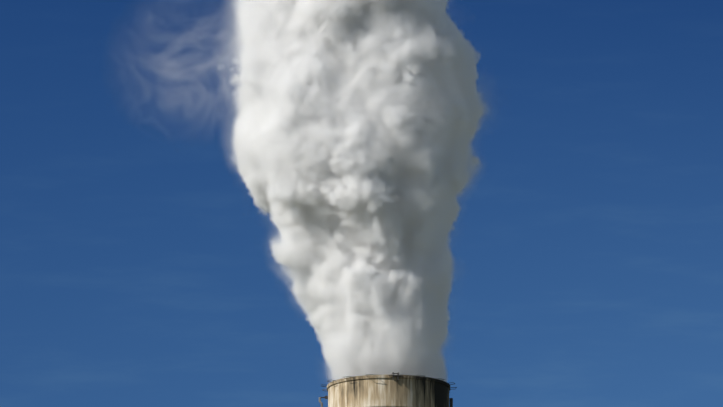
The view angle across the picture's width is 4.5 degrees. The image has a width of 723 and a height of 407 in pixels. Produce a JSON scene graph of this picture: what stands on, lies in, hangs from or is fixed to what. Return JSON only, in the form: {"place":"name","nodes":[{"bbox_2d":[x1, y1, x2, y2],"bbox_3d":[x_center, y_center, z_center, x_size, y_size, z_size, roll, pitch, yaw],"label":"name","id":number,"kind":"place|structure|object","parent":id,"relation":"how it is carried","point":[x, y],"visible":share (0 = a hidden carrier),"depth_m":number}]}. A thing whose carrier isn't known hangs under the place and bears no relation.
{"place":"outdoors","nodes":[
{"label":"outdoors","id":0,"kind":"place"},
{"bbox_2d":[0,0,722,406],"label":"sky","id":1,"kind":"structure","parent":0,"point":[204,203]},
{"label":"ground","id":2,"kind":"structure","parent":0,"visible":0},
{"bbox_2d":[328,378,448,406],"bbox_3d":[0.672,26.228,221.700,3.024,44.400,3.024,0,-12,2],"label":"chimney shaft","id":3,"kind":"object","parent":2,"relation":"on","point":[391,392],"visible":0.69,"depth_m":224.95},
{"bbox_2d":[327,374,449,390],"bbox_3d":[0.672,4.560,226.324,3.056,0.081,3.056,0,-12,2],"label":"chimney rim","id":4,"kind":"object","parent":3,"relation":"attached to","point":[385,376],"visible":0.54,"depth_m":225.07},
{"bbox_2d":[321,372,456,406],"bbox_3d":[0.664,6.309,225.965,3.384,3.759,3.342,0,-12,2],"label":"chimney rim fittings","id":5,"kind":"object","parent":4,"relation":"attached to","point":[450,399],"visible":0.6,"depth_m":225.59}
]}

